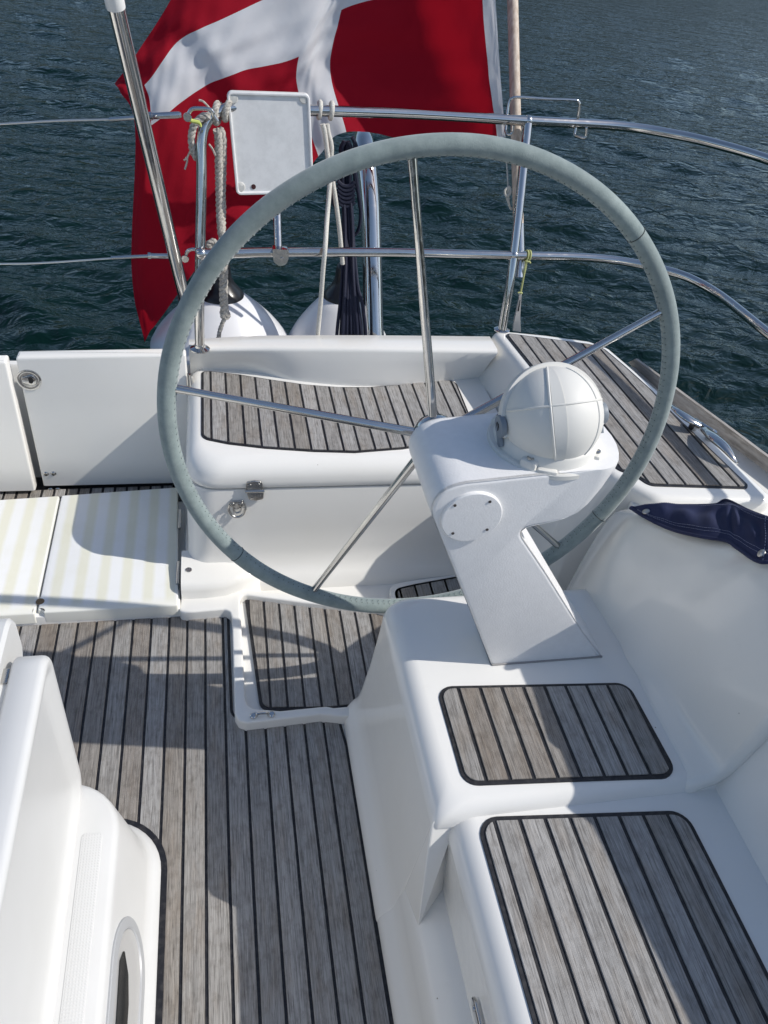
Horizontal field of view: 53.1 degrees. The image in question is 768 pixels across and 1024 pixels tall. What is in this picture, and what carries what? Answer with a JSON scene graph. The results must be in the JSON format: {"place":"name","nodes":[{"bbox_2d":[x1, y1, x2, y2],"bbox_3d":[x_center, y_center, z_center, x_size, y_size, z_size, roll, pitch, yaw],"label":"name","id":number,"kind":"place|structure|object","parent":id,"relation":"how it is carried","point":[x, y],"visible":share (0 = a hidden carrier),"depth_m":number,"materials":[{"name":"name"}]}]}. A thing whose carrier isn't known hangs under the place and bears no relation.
{"place":"outdoors","nodes":[
{"label":"outdoors","id":0,"kind":"place"},
{"bbox_2d":[0,0,767,453],"bbox_3d":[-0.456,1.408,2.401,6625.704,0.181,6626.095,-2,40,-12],"label":"water","id":1,"kind":"structure","parent":0,"point":[692,66],"depth_m":8.27,"materials":[{"name":"blue liquid"}]},
{"bbox_2d":[0,332,767,1023],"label":"sailboat","id":2,"kind":"object","parent":1,"relation":"on","point":[418,810],"visible":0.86,"depth_m":1.70,"materials":[{"name":"white plastic"}]},
{"bbox_2d":[0,355,36,490],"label":"gate door","id":3,"kind":"structure","parent":2,"relation":"in","point":[17,473],"depth_m":2.35,"materials":[{"name":"white plastic"}]},
{"bbox_2d":[0,618,166,1023],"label":"cockpit table","id":4,"kind":"object","parent":2,"relation":"on","point":[83,882],"visible":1,"depth_m":1.30,"materials":[{"name":"white plastic"}]},
{"bbox_2d":[16,349,192,489],"bbox_3d":[-0.845,-0.275,2.405,0.499,0.505,0.059,-2,40,-12],"label":"gate door","id":5,"kind":"structure","parent":2,"relation":"in","point":[92,414],"depth_m":2.36,"materials":[{"name":"white plastic"}]},
{"bbox_2d":[353,131,383,334],"bbox_3d":[-0.075,-1.039,2.763,0.116,0.614,0.835,0,40,-10],"label":"davit tube","id":6,"kind":"object","parent":2,"relation":"attached to","point":[371,237],"visible":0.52,"depth_m":2.56,"materials":[{"name":"silver metal"}]},
{"bbox_2d":[190,103,767,353],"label":"stern rail","id":7,"kind":"object","parent":2,"relation":"attached to","point":[514,254],"visible":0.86,"depth_m":2.32,"materials":[{"name":"silver metal"}]},
{"bbox_2d":[0,106,218,124],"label":"lifeline","id":8,"kind":"object","parent":7,"relation":"attached to","point":[187,116],"visible":0.97,"depth_m":1.94,"materials":[{"name":"silver metal"}]},
{"bbox_2d":[190,119,201,126],"bbox_3d":[-0.488,-1.002,1.970,0.041,0.027,0.010,-2,40,-12],"label":"lashing cord","id":9,"kind":"object","parent":8,"relation":"attached to","point":[196,122],"visible":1,"depth_m":1.97,"materials":[{"name":"yellow fabric"}]},
{"bbox_2d":[104,0,187,300],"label":"gate pole","id":10,"kind":"object","parent":7,"relation":"attached to","point":[123,39],"visible":0.86,"depth_m":1.83,"materials":[{"name":"silver metal"}]},
{"bbox_2d":[0,247,194,264],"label":"lifeline","id":11,"kind":"object","parent":10,"relation":"attached to","point":[184,257],"visible":0.89,"depth_m":2.16,"materials":[{"name":"silver metal"}]},
{"bbox_2d":[183,99,232,337],"bbox_3d":[-0.484,-0.818,2.231,0.156,0.687,0.078,-29,52,-36],"label":"frayed rope","id":12,"kind":"object","parent":7,"relation":"hanging from","point":[219,150],"visible":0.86,"depth_m":2.13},
{"bbox_2d":[150,264,286,360],"bbox_3d":[-0.580,-0.474,2.776,0.490,0.897,0.490,-2,40,-12],"label":"fender","id":13,"kind":"object","parent":12,"relation":"hanging from","point":[250,316],"visible":0.23,"depth_m":2.53,"materials":[{"name":"white plastic"}]},
{"bbox_2d":[227,90,312,265],"bbox_3d":[-0.310,-0.922,2.142,0.238,0.423,0.164,-2,40,-12],"label":"motor bracket board","id":14,"kind":"object","parent":7,"relation":"attached to","point":[271,138],"visible":0.86,"depth_m":2.12,"materials":[{"name":"white plastic"}]},
{"bbox_2d":[316,99,344,334],"bbox_3d":[-0.153,-0.849,2.292,0.109,0.644,0.220,-2,40,-12],"label":"white rope","id":15,"kind":"object","parent":7,"relation":"hanging from","point":[328,147],"visible":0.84,"depth_m":2.25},
{"bbox_2d":[289,262,385,334],"bbox_3d":[-0.177,-0.518,2.860,0.380,0.840,0.380,-2,40,-12],"label":"fender","id":16,"kind":"object","parent":15,"relation":"hanging from","point":[305,323],"visible":0.18,"depth_m":2.63,"materials":[{"name":"white plastic"}]},
{"bbox_2d":[331,136,366,334],"bbox_3d":[-0.108,-0.845,2.439,0.109,0.615,0.249,-6,41,-17],"label":"navy rope coil","id":17,"kind":"object","parent":7,"relation":"hanging from","point":[349,320],"visible":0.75,"depth_m":2.44,"materials":[{"name":"blue fabric"}]},
{"bbox_2d":[507,0,524,277],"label":"flagpole","id":18,"kind":"object","parent":7,"relation":"attached to","point":[513,50],"visible":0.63,"depth_m":2.34,"materials":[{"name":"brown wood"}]},
{"bbox_2d":[115,0,504,341],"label":"ensign flag","id":19,"kind":"object","parent":18,"relation":"attached to","point":[434,54],"visible":0.72,"depth_m":2.24,"materials":[{"name":"red fabric"}]},
{"bbox_2d":[504,163,511,209],"bbox_3d":[0.377,-1.056,2.413,0.032,0.190,0.097,-24,49,-33],"label":"flag halyard","id":20,"kind":"object","parent":18,"relation":"attached to","point":[507,191],"visible":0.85,"depth_m":2.42,"materials":[{"name":"grey fabric"}]},
{"bbox_2d":[512,249,531,331],"bbox_3d":[0.450,-0.716,2.498,0.044,0.274,0.038,-2,40,-12],"label":"tapered fitting","id":21,"kind":"object","parent":7,"relation":"hanging from","point":[516,325],"visible":0.95,"depth_m":2.51,"materials":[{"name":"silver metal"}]},
{"bbox_2d":[504,96,587,139],"bbox_3d":[0.494,-1.192,2.327,0.260,0.106,0.060,-2,40,-12],"label":"wire holder","id":22,"kind":"object","parent":7,"relation":"attached to","point":[547,99],"visible":1,"depth_m":2.32,"materials":[{"name":"silver metal"}]},
{"bbox_2d":[408,413,618,665],"bbox_3d":[0.255,0.045,1.536,0.442,0.505,0.264,-2,40,-12],"label":"steering pedestal","id":23,"kind":"object","parent":2,"relation":"on","point":[487,505],"visible":0.91,"depth_m":1.37,"materials":[{"name":"white paint"}]},
{"bbox_2d":[157,132,679,612],"bbox_3d":[0.089,-0.179,1.518,1.034,1.032,0.122,-2,40,-12],"label":"steering wheel","id":24,"kind":"object","parent":23,"relation":"attached to","point":[299,186],"visible":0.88,"depth_m":1.39,"materials":[{"name":"grey fabric"}]},
{"bbox_2d":[487,362,608,480],"bbox_3d":[0.292,-0.168,1.331,0.207,0.174,0.207,-2,40,-12],"label":"binnacle compass","id":25,"kind":"object","parent":23,"relation":"on","point":[550,419],"visible":1,"depth_m":1.27,"materials":[{"name":"white plastic"}]},
{"bbox_2d":[629,499,767,563],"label":"canvas cover","id":26,"kind":"object","parent":2,"relation":"on","point":[743,530],"visible":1,"depth_m":1.54,"materials":[{"name":"blue fabric"}]},
{"bbox_2d":[671,404,737,463],"bbox_3d":[0.870,-0.209,2.093,0.077,0.069,0.273,-12,43,-23],"label":"mooring cleat","id":27,"kind":"object","parent":2,"relation":"on","point":[710,434],"visible":0.94,"depth_m":2.07,"materials":[{"name":"silver metal"}]}
]}

